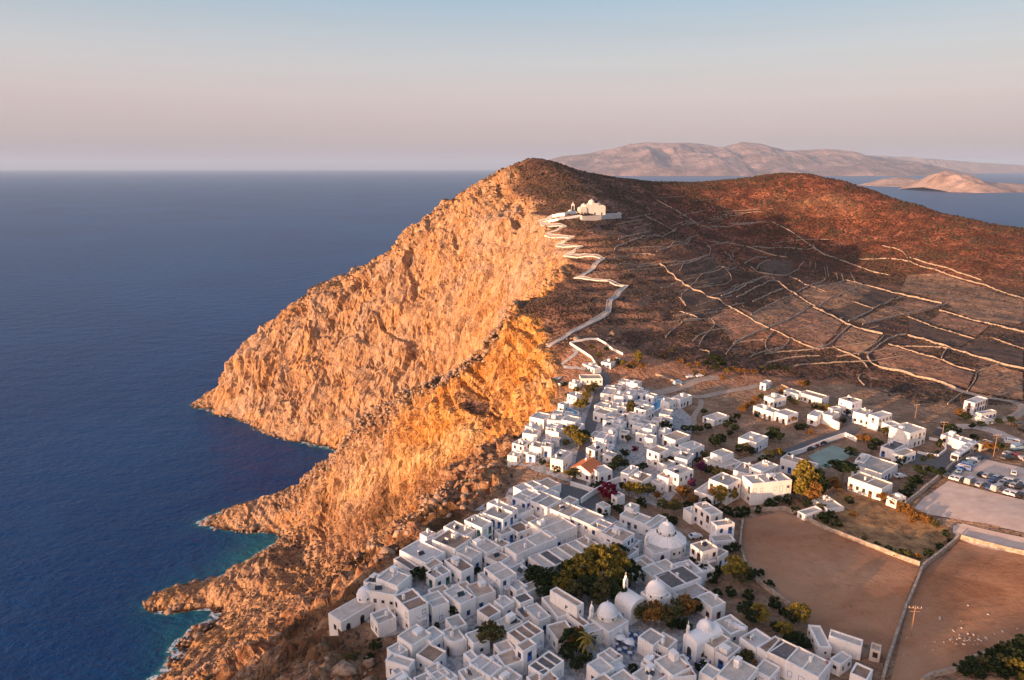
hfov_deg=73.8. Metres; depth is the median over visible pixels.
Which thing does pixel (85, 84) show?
sky
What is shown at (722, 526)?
white house
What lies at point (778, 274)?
stone wall
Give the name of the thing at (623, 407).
white house
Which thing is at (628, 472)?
white house
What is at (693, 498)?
tree
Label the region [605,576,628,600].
tree
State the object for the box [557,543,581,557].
white house
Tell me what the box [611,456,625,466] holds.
tree
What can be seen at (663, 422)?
tree
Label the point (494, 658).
white house
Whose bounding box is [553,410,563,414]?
white house
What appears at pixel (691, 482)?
tree
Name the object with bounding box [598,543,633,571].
tree
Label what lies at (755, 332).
stone wall
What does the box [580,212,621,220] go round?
terrace wall
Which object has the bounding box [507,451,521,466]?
white house
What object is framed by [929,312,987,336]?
terrace field
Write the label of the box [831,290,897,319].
terrace field
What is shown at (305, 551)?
cliff scrub
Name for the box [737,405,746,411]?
tree
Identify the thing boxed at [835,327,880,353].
terrace field
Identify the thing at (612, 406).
white house
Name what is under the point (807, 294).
terrace field
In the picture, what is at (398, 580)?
white house
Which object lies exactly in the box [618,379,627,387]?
white house
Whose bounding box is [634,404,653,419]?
white house
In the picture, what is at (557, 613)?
white house
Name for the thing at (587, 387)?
tree
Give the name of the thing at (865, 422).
white house
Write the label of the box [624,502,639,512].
white house
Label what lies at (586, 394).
tree
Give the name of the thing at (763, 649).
white house
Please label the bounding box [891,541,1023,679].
field
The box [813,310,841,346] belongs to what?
terrace field
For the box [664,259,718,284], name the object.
terrace field
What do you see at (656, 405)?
swimming pool
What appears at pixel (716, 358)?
tree
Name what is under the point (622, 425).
white house
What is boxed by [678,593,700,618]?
tree
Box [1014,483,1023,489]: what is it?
parked car
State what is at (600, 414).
white house
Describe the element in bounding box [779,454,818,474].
white house
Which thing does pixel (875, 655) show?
window
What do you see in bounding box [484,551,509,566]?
white house
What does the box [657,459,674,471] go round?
white house
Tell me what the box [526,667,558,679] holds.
white house
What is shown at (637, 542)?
white house
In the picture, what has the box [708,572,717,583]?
shrub
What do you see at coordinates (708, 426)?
tree
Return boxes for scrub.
[164,171,568,679]
[339,158,1023,677]
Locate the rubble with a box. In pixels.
[183,301,615,679]
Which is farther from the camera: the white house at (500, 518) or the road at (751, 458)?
the road at (751, 458)
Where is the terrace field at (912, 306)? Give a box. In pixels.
[853,300,938,322]
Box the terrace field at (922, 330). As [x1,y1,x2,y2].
[908,318,972,346]
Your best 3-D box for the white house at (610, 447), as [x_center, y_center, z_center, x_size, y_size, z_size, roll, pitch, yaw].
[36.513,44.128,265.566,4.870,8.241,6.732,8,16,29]
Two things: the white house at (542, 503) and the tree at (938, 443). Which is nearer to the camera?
the white house at (542, 503)
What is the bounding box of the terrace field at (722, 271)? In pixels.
[694,268,729,285]
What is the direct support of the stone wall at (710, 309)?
on the ground
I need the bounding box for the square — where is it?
[560,484,601,509]
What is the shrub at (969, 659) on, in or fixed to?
on the ground
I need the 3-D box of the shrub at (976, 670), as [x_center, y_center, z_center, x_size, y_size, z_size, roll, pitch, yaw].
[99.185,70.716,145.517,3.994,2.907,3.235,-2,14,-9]
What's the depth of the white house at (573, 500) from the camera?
224.78 m
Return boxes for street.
[366,479,782,679]
[518,387,694,507]
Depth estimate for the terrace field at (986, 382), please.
346.04 m
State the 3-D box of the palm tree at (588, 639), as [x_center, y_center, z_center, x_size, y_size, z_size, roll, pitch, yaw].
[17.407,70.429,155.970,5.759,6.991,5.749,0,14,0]
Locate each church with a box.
[568,199,605,214]
[587,600,628,646]
[615,573,646,624]
[641,579,670,622]
[643,520,686,561]
[682,616,722,661]
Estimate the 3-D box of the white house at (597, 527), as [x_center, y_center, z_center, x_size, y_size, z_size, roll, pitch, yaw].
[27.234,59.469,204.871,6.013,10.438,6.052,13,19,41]
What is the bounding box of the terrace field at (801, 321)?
[773,306,825,346]
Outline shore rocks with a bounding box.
[142,401,333,679]
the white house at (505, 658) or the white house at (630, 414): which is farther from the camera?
the white house at (630, 414)
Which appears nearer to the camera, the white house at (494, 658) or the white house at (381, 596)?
the white house at (494, 658)
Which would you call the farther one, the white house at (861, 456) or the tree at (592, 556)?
the white house at (861, 456)
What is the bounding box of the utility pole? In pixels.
[908,605,921,636]
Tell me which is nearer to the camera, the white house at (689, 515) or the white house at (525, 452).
the white house at (689, 515)
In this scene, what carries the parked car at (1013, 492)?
on the gravel lot at (993, 467)
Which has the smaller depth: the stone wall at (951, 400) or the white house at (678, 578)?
the white house at (678, 578)
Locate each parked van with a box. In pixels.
[673,379,682,384]
[955,462,972,470]
[963,475,976,484]
[990,482,1003,491]
[1004,437,1019,443]
[1010,443,1023,450]
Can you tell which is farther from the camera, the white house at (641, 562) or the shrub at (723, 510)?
the shrub at (723, 510)
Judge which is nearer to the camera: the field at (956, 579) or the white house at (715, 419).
the field at (956, 579)
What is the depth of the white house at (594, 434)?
277.28 m
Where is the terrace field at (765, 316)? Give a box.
[739,296,808,325]
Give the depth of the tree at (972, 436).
271.93 m
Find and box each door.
[360,615,364,623]
[380,599,385,607]
[389,601,393,608]
[446,576,449,584]
[479,647,483,654]
[527,651,531,661]
[686,647,690,658]
[718,659,722,668]
[831,663,837,674]
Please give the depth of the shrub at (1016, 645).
149.72 m
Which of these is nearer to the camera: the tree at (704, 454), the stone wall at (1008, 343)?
the tree at (704, 454)
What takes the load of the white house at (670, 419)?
on the ground
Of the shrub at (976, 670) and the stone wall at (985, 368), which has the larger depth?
the stone wall at (985, 368)
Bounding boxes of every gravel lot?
[915,481,1023,531]
[952,459,1023,491]
[953,523,1023,553]
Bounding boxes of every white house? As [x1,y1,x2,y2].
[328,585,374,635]
[363,572,377,585]
[365,582,399,610]
[370,607,396,637]
[376,568,410,591]
[377,565,412,587]
[385,652,415,679]
[387,641,407,656]
[387,671,411,679]
[391,667,408,676]
[394,555,418,579]
[394,588,428,629]
[397,623,431,661]
[400,539,445,573]
[413,671,433,679]
[416,643,446,671]
[420,528,435,540]
[421,556,442,577]
[422,590,449,624]
[424,537,435,546]
[425,661,449,679]
[426,565,451,587]
[426,625,444,648]
[428,584,447,593]
[432,529,471,558]
[438,666,457,679]
[441,625,466,656]
[443,584,475,619]
[444,520,474,539]
[444,554,473,582]
[445,613,467,635]
[451,580,469,588]
[456,545,481,568]
[458,663,484,679]
[463,649,477,667]
[464,514,492,540]
[465,628,489,655]
[466,579,495,611]
[469,653,502,679]
[470,535,500,564]
[477,603,500,628]
[478,571,494,589]
[483,506,513,535]
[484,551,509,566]
[484,561,516,596]
[488,499,517,522]
[489,655,504,668]
[491,537,510,552]
[492,666,522,679]
[493,639,513,654]
[494,526,514,541]
[494,594,514,617]
[494,611,522,639]
[496,648,521,674]
[504,557,524,567]
[505,529,557,565]
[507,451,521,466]
[507,620,543,653]
[508,579,527,598]
[509,521,530,540]
[510,563,529,583]
[512,438,529,451]
[512,488,540,507]
[513,482,531,494]
[513,504,533,521]
[513,591,533,607]
[515,604,530,622]
[515,637,536,675]
[520,448,528,459]
[520,579,542,599]
[521,514,536,523]
[522,428,540,441]
[525,421,542,433]
[525,480,541,489]
[525,490,561,517]
[525,602,550,633]
[526,451,538,461]
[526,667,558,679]
[528,512,576,545]
[528,552,554,572]
[528,650,563,678]
[529,441,545,457]
[530,412,549,428]
[533,485,549,491]
[538,477,560,491]
[538,549,563,571]
[541,441,553,456]
[541,595,569,622]
[545,423,558,435]
[546,426,564,440]
[546,489,559,497]
[546,620,571,652]
[547,413,564,427]
[547,546,571,560]
[549,500,582,521]
[550,436,560,446]
[550,449,572,471]
[550,587,583,617]
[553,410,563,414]
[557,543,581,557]
[558,401,568,411]
[561,415,580,427]
[564,411,573,416]
[564,496,578,505]
[566,539,587,565]
[566,612,589,628]
[567,391,583,403]
[569,379,583,389]
[570,507,603,537]
[571,423,584,433]
[576,536,597,553]
[579,374,602,384]
[582,362,600,373]
[584,622,602,646]
[586,441,608,460]
[586,656,614,679]
[589,518,615,543]
[590,431,598,441]
[591,672,612,679]
[593,408,613,422]
[593,464,612,481]
[594,401,607,410]
[594,431,609,441]
[596,501,610,514]
[597,647,624,672]
[598,433,611,443]
[599,524,634,550]
[600,387,617,401]
[601,358,619,368]
[602,416,617,428]
[602,451,618,464]
[603,419,621,434]
[604,402,621,414]
[604,442,614,451]
[606,428,617,444]
[610,668,636,679]
[611,413,624,420]
[611,491,624,504]
[614,383,622,390]
[614,390,626,401]
[614,399,623,402]
[614,418,626,431]
[614,521,626,529]
[617,402,626,412]
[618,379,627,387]
[619,429,629,440]
[619,510,653,533]
[620,465,638,482]
[621,410,630,419]
[622,388,637,401]
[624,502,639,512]
[624,545,638,559]
[628,412,635,419]
[628,417,640,428]
[629,380,641,388]
[629,471,651,489]
[632,414,643,419]
[632,422,643,434]
[632,661,666,679]
[634,399,646,405]
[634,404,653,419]
[634,538,640,548]
[634,555,654,564]
[634,559,649,583]
[635,428,649,443]
[637,389,648,399]
[637,627,665,656]
[639,419,651,426]
[640,652,660,667]
[641,559,676,585]
[643,423,656,434]
[643,514,666,535]
[644,434,656,447]
[646,393,657,403]
[646,445,668,467]
[651,416,660,427]
[651,478,664,492]
[653,565,701,603]
[654,648,691,679]
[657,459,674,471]
[657,469,673,492]
[657,632,677,655]
[658,427,671,438]
[659,409,673,417]
[660,397,675,409]
[660,416,672,427]
[662,430,689,446]
[663,444,682,459]
[665,464,693,493]
[668,654,695,679]
[671,392,691,408]
[672,583,707,605]
[674,451,693,467]
[674,559,703,584]
[678,440,703,457]
[683,506,695,523]
[690,539,717,567]
[693,501,722,533]
[694,481,719,504]
[696,591,725,621]
[697,562,714,581]
[698,663,719,679]
[702,412,728,425]
[703,456,740,472]
[704,634,730,664]
[708,472,740,504]
[709,533,734,549]
[710,448,733,462]
[710,518,734,537]
[714,614,747,643]
[714,641,740,668]
[716,548,727,565]
[716,655,758,679]
[733,462,752,483]
[738,431,767,453]
[739,628,770,659]
[741,472,791,505]
[749,460,778,474]
[753,404,778,420]
[756,635,784,663]
[757,658,780,679]
[760,380,771,390]
[763,392,785,407]
[767,638,797,677]
[774,408,798,424]
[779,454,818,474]
[783,388,804,400]
[783,646,831,679]
[797,506,822,520]
[799,390,828,405]
[807,410,823,425]
[807,624,831,657]
[811,495,843,511]
[821,409,839,424]
[828,406,841,416]
[828,629,862,659]
[830,651,852,676]
[838,395,861,415]
[847,471,892,500]
[849,662,872,679]
[851,455,897,480]
[852,407,872,424]
[855,453,870,462]
[863,415,868,426]
[867,410,891,430]
[868,642,880,662]
[880,440,905,458]
[881,420,899,433]
[886,492,905,508]
[887,422,925,448]
[891,447,915,464]
[940,430,959,445]
[951,436,975,448]
[963,396,987,413]
[971,413,993,423]
[975,409,996,418]
[976,439,992,450]
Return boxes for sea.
[0,170,1023,679]
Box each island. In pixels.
[549,142,979,175]
[859,177,917,186]
[866,155,1023,172]
[899,171,1023,192]
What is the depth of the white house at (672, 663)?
149.67 m
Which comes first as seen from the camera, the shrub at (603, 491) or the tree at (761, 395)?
the shrub at (603, 491)
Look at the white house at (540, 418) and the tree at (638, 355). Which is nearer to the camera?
the white house at (540, 418)
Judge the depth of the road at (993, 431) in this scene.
283.48 m
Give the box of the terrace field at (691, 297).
[681,290,724,316]
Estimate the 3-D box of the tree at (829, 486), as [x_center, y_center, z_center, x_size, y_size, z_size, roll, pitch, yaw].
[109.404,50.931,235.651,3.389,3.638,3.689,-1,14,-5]
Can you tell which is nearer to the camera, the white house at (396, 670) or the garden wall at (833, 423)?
the white house at (396, 670)
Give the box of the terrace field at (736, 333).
[704,310,765,341]
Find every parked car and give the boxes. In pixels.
[688,532,702,539]
[894,473,906,478]
[943,472,951,478]
[948,474,956,480]
[954,475,961,480]
[955,468,963,473]
[962,460,975,465]
[966,456,980,462]
[970,480,977,485]
[975,481,983,487]
[976,471,984,477]
[988,476,995,482]
[998,486,1006,493]
[1002,450,1012,454]
[1003,480,1011,486]
[1003,488,1011,494]
[1005,455,1018,460]
[1009,481,1016,487]
[1009,490,1017,496]
[1010,469,1016,475]
[1014,421,1022,425]
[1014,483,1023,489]
[1014,491,1023,497]
[1017,455,1023,460]
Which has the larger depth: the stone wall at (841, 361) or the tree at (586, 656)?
the stone wall at (841, 361)
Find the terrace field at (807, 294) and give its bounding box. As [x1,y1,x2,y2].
[799,283,825,307]
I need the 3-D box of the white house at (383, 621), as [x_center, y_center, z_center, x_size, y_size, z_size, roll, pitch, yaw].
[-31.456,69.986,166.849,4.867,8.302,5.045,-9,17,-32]
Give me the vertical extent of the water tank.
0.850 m
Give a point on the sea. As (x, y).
(138, 308)
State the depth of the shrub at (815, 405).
318.40 m
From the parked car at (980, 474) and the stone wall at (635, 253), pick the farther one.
the stone wall at (635, 253)
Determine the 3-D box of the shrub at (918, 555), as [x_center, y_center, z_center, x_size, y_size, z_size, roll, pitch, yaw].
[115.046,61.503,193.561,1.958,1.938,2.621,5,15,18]
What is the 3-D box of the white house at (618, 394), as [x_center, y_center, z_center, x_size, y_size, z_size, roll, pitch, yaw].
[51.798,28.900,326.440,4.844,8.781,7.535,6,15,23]
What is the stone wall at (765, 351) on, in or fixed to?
on the ground
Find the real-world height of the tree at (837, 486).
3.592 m
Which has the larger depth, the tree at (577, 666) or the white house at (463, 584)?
the white house at (463, 584)
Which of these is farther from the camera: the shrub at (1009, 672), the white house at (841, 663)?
the white house at (841, 663)
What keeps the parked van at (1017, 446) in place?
on the ground
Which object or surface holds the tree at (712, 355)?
on the ground
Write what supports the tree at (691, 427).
on the ground
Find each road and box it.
[569,368,609,491]
[649,375,721,394]
[679,384,759,397]
[739,451,770,462]
[774,414,861,456]
[908,429,993,472]
[936,424,1023,443]
[941,383,1023,426]
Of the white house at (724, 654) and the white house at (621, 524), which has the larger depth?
the white house at (621, 524)
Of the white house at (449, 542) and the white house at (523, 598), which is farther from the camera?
the white house at (449, 542)
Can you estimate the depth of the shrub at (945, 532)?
204.75 m
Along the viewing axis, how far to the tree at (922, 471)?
241.63 m
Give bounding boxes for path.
[540,216,627,346]
[561,348,585,369]
[625,446,648,460]
[691,399,703,423]
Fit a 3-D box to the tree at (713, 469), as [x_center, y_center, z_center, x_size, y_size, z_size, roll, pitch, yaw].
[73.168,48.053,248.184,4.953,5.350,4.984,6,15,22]
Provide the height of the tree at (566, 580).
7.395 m
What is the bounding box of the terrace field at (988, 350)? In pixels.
[958,341,1022,365]
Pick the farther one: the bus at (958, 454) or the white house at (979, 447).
the white house at (979, 447)
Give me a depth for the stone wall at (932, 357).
390.84 m
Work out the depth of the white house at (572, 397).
332.06 m
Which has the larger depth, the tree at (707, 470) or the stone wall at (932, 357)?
the stone wall at (932, 357)
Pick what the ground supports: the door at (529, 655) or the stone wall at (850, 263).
the stone wall at (850, 263)
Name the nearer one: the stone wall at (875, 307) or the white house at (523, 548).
the white house at (523, 548)
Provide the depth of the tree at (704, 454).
262.61 m
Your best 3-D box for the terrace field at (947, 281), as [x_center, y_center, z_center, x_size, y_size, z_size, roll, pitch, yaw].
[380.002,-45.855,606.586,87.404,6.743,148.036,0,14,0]
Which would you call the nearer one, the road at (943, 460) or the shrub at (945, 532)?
the shrub at (945, 532)
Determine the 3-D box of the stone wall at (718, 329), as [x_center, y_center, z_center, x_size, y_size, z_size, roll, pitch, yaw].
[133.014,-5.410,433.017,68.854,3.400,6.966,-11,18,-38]
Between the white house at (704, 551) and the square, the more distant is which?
the square
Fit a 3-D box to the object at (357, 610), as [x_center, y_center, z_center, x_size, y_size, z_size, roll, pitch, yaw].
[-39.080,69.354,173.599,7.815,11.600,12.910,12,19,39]
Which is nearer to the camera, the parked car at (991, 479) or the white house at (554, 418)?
the parked car at (991, 479)
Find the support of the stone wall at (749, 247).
on the ground
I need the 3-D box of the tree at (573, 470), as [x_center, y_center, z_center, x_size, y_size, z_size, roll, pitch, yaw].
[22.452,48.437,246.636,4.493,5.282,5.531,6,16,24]
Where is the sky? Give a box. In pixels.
[0,0,1023,169]
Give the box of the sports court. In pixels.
[808,445,855,468]
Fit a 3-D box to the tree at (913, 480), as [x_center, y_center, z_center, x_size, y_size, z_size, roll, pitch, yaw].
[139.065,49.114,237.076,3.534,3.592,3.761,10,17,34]
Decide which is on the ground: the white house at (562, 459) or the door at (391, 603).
the white house at (562, 459)
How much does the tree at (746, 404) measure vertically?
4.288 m
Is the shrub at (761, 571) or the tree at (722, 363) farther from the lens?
the tree at (722, 363)
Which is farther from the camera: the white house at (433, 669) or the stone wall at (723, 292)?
the stone wall at (723, 292)
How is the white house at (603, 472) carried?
on the ground
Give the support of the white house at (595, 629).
on the ground
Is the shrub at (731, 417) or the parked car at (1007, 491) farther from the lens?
the shrub at (731, 417)
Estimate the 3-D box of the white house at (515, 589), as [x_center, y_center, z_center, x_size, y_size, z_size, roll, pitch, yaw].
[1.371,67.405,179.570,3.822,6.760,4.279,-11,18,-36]
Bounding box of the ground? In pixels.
[144,159,1023,679]
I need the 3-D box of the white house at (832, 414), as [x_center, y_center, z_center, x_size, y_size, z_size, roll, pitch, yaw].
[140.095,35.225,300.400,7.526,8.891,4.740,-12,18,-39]
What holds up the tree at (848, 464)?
on the ground
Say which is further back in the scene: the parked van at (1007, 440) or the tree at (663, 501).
the parked van at (1007, 440)
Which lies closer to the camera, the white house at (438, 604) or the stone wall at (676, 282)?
the white house at (438, 604)
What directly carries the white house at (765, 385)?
on the ground
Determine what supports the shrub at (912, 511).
on the scrub field at (882, 523)
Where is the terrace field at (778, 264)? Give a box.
[759,259,791,274]
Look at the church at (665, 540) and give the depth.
198.09 m
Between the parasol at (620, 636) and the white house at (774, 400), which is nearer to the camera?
the parasol at (620, 636)
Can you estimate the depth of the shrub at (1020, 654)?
146.26 m
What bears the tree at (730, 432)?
on the ground
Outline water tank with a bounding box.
[739,626,745,630]
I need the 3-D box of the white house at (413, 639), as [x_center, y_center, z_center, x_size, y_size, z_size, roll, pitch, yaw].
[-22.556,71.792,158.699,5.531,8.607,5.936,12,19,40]
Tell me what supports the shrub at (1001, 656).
on the ground
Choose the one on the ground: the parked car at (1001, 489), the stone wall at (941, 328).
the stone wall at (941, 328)
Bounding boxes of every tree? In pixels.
[341,651,357,660]
[368,637,382,652]
[410,566,424,580]
[417,569,431,579]
[448,606,457,614]
[475,626,484,632]
[476,619,506,648]
[524,564,545,582]
[534,578,553,596]
[536,566,562,586]
[552,569,573,590]
[556,559,585,579]
[558,627,583,652]
[558,645,573,661]
[562,439,570,447]
[563,424,579,442]
[563,550,594,586]
[565,581,586,600]
[567,467,579,478]
[567,626,584,648]
[569,656,583,669]
[571,432,589,448]
[573,399,586,411]
[574,573,599,602]
[576,631,600,657]
[576,649,592,665]
[578,398,589,408]
[579,429,590,442]
[580,391,590,398]
[583,544,618,576]
[584,385,594,391]
[586,559,624,583]
[589,577,610,604]
[590,382,598,387]
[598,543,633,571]
[605,501,615,508]
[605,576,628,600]
[607,462,618,473]
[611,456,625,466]
[613,504,623,512]
[616,543,629,551]
[617,563,635,585]
[619,448,630,457]
[622,459,629,468]
[622,481,634,494]
[623,559,645,586]
[624,435,632,442]
[625,400,636,411]
[629,360,636,367]
[629,482,644,496]
[633,600,657,623]
[634,350,642,362]
[639,462,648,468]
[641,483,655,496]
[643,599,669,625]
[652,491,663,500]
[656,498,667,511]
[660,420,672,427]
[660,603,680,627]
[665,498,682,513]
[666,620,677,630]
[668,597,689,617]
[675,485,689,498]
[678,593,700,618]
[680,425,688,432]
[682,500,692,507]
[687,478,696,486]
[687,493,698,501]
[687,598,703,613]
[688,425,698,430]
[689,556,697,563]
[694,457,701,463]
[695,460,707,473]
[696,425,703,433]
[699,450,708,457]
[701,497,711,502]
[703,423,711,431]
[704,465,710,475]
[707,353,715,361]
[707,465,719,473]
[707,488,716,497]
[708,434,724,448]
[710,363,719,369]
[712,485,729,504]
[713,355,723,361]
[715,434,726,444]
[715,468,726,473]
[719,360,727,367]
[720,555,749,581]
[721,488,737,498]
[722,420,731,429]
[723,545,732,553]
[726,430,733,437]
[730,424,739,433]
[730,542,741,553]
[732,567,749,584]
[736,600,755,616]
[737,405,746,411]
[740,443,752,454]
[740,648,754,662]
[743,566,758,583]
[744,402,751,410]
[744,609,761,625]
[747,446,756,455]
[749,602,771,623]
[751,395,759,402]
[758,393,765,399]
[763,450,775,460]
[765,426,780,435]
[765,432,774,438]
[766,364,775,371]
[769,621,782,634]
[773,448,783,458]
[773,495,784,504]
[774,431,784,442]
[774,621,793,636]
[782,610,799,624]
[782,633,796,643]
[785,602,811,623]
[790,398,799,406]
[790,475,800,496]
[791,459,819,499]
[791,630,804,642]
[798,379,805,387]
[800,423,809,430]
[802,499,812,507]
[805,478,822,500]
[815,468,828,494]
[822,459,859,485]
[826,483,832,490]
[828,477,839,483]
[833,483,843,491]
[839,417,846,424]
[844,446,859,458]
[855,434,864,439]
[864,436,872,443]
[867,443,877,452]
[870,438,884,445]
[877,493,884,499]
[880,427,888,434]
[883,492,892,499]
[895,456,906,461]
[907,476,918,482]
[912,464,921,473]
[918,469,928,476]
[925,466,934,472]
[932,469,942,474]
[935,438,942,448]
[940,423,949,428]
[947,424,957,429]
[953,408,966,418]
[953,427,961,433]
[960,412,973,421]
[968,422,976,429]
[969,433,979,439]
[976,421,986,426]
[980,441,991,450]
[989,443,998,450]
[995,418,1002,425]
[996,442,1003,450]
[1006,416,1017,424]
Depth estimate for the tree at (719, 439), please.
272.68 m
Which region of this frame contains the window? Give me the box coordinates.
[872,652,877,658]
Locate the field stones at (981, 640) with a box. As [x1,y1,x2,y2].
[903,604,1018,655]
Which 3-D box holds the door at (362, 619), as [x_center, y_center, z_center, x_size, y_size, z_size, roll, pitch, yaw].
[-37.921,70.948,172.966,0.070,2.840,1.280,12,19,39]
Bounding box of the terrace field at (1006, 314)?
[947,296,1023,325]
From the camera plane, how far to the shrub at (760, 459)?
261.09 m
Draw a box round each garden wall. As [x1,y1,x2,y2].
[546,211,575,220]
[548,215,581,222]
[570,342,597,365]
[570,481,593,491]
[571,338,622,354]
[581,476,620,502]
[786,432,856,454]
[826,418,839,429]
[917,437,946,456]
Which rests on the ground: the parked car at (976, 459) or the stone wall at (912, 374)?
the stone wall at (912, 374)
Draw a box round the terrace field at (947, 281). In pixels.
[900,273,1021,306]
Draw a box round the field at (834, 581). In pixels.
[741,512,919,658]
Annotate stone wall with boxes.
[614,228,675,249]
[614,253,654,257]
[614,262,655,266]
[618,231,649,239]
[618,244,677,250]
[625,264,677,270]
[638,259,692,266]
[655,374,682,385]
[657,238,690,251]
[658,200,760,227]
[660,263,768,328]
[661,277,694,287]
[670,316,722,322]
[672,245,710,264]
[673,302,744,315]
[676,310,723,316]
[679,283,713,292]
[681,310,734,321]
[690,266,730,287]
[692,324,756,341]
[710,284,738,295]
[711,241,785,257]
[721,275,768,295]
[726,338,763,353]
[732,506,920,565]
[733,305,810,343]
[737,279,772,296]
[739,518,790,606]
[750,347,783,357]
[751,261,803,275]
[751,295,792,314]
[752,288,782,301]
[753,246,811,249]
[765,331,789,351]
[765,341,870,354]
[766,355,819,362]
[770,328,819,349]
[772,221,825,255]
[772,276,823,310]
[775,239,828,242]
[791,317,842,330]
[793,355,904,365]
[795,278,825,292]
[800,343,855,350]
[807,318,857,330]
[812,307,882,333]
[812,325,849,348]
[813,245,888,274]
[815,325,878,337]
[819,285,862,307]
[833,346,867,367]
[837,345,950,356]
[846,279,941,303]
[848,296,903,321]
[858,335,883,354]
[861,258,1023,298]
[862,297,968,324]
[867,333,955,388]
[881,533,960,679]
[888,343,974,370]
[904,449,973,503]
[907,316,974,338]
[908,334,1023,368]
[909,257,981,279]
[920,651,996,679]
[939,309,1023,332]
[947,392,962,404]
[960,534,1023,554]
[967,363,998,391]
[993,337,1023,348]
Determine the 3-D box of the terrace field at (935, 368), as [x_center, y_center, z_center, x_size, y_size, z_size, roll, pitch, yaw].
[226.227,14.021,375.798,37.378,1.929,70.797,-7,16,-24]
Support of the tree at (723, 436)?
on the ground
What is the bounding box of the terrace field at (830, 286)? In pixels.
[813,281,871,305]
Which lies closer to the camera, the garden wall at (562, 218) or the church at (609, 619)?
the church at (609, 619)
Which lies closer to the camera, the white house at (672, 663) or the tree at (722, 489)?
the white house at (672, 663)
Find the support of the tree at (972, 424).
on the ground
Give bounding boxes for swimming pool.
[564,408,578,414]
[647,398,662,411]
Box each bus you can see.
[950,447,970,462]
[960,440,977,450]
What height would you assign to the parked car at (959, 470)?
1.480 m
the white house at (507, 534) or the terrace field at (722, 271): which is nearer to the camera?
the white house at (507, 534)
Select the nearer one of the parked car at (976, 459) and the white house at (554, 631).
the white house at (554, 631)
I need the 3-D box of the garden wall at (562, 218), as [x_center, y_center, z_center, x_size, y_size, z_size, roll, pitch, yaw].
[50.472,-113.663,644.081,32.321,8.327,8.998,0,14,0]
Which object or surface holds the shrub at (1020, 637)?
on the ground
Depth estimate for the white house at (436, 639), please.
158.92 m
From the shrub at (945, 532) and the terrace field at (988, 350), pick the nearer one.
the shrub at (945, 532)
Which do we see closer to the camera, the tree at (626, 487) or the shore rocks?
the tree at (626, 487)
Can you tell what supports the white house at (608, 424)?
on the ground
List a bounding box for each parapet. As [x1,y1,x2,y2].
[539,216,623,346]
[543,221,628,346]
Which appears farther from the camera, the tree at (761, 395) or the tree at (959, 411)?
the tree at (761, 395)
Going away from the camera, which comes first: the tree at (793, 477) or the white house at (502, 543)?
the white house at (502, 543)
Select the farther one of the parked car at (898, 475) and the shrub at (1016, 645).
the parked car at (898, 475)
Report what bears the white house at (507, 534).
on the ground
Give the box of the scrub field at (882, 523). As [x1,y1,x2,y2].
[812,491,955,561]
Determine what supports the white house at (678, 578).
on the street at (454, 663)
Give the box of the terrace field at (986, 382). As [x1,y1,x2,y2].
[970,365,1022,399]
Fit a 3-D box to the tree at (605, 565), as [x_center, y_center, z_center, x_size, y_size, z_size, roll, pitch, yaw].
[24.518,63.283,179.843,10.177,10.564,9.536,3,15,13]
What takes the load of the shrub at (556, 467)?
on the ground
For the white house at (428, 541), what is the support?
on the ground
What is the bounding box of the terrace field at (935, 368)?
[872,346,973,387]
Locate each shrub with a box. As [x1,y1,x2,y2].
[363,652,374,659]
[474,567,480,574]
[539,459,546,464]
[553,466,560,472]
[589,482,598,487]
[597,482,617,497]
[597,508,607,515]
[628,663,637,673]
[636,496,646,507]
[667,515,677,524]
[676,618,692,629]
[694,660,706,672]
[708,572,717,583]
[712,588,722,596]
[715,564,722,575]
[720,506,732,514]
[725,585,736,596]
[729,416,736,421]
[730,506,745,517]
[735,444,741,451]
[741,506,750,515]
[742,588,753,599]
[753,568,764,576]
[755,505,761,512]
[757,455,767,461]
[763,498,775,506]
[763,579,775,586]
[767,501,778,506]
[768,596,781,608]
[778,607,787,614]
[782,494,791,504]
[791,506,801,514]
[794,423,803,429]
[794,636,812,648]
[810,402,817,407]
[816,503,826,509]
[816,512,829,521]
[820,517,829,523]
[826,510,837,518]
[831,518,842,526]
[844,496,854,503]
[848,510,858,516]
[885,544,892,550]
[893,548,906,555]
[896,502,910,511]
[898,486,912,496]
[898,548,912,556]
[904,482,916,491]
[904,506,915,516]
[910,474,923,483]
[914,511,924,519]
[914,553,921,560]
[920,514,932,522]
[923,548,934,556]
[927,453,934,458]
[930,519,939,526]
[935,542,944,549]
[938,467,946,473]
[942,529,949,536]
[952,659,972,675]
[963,655,976,667]
[965,662,987,678]
[975,654,991,672]
[977,647,996,657]
[983,656,1005,672]
[990,643,1004,656]
[992,653,1014,670]
[996,665,1017,679]
[999,640,1016,651]
[1002,649,1016,662]
[1005,638,1022,651]
[1005,657,1023,679]
[1007,646,1023,660]
[1011,634,1023,648]
[1016,660,1023,673]
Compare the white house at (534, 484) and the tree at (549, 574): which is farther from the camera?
the white house at (534, 484)
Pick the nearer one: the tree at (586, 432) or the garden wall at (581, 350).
the tree at (586, 432)
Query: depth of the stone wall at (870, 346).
410.30 m
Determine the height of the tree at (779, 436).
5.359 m
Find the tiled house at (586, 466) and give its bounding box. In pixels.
[570,457,602,481]
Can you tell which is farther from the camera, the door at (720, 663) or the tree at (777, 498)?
the tree at (777, 498)
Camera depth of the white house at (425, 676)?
146.23 m
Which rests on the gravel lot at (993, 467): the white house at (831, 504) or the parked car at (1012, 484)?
the parked car at (1012, 484)
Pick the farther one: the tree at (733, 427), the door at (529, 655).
the tree at (733, 427)
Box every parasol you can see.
[615,633,625,640]
[624,637,634,644]

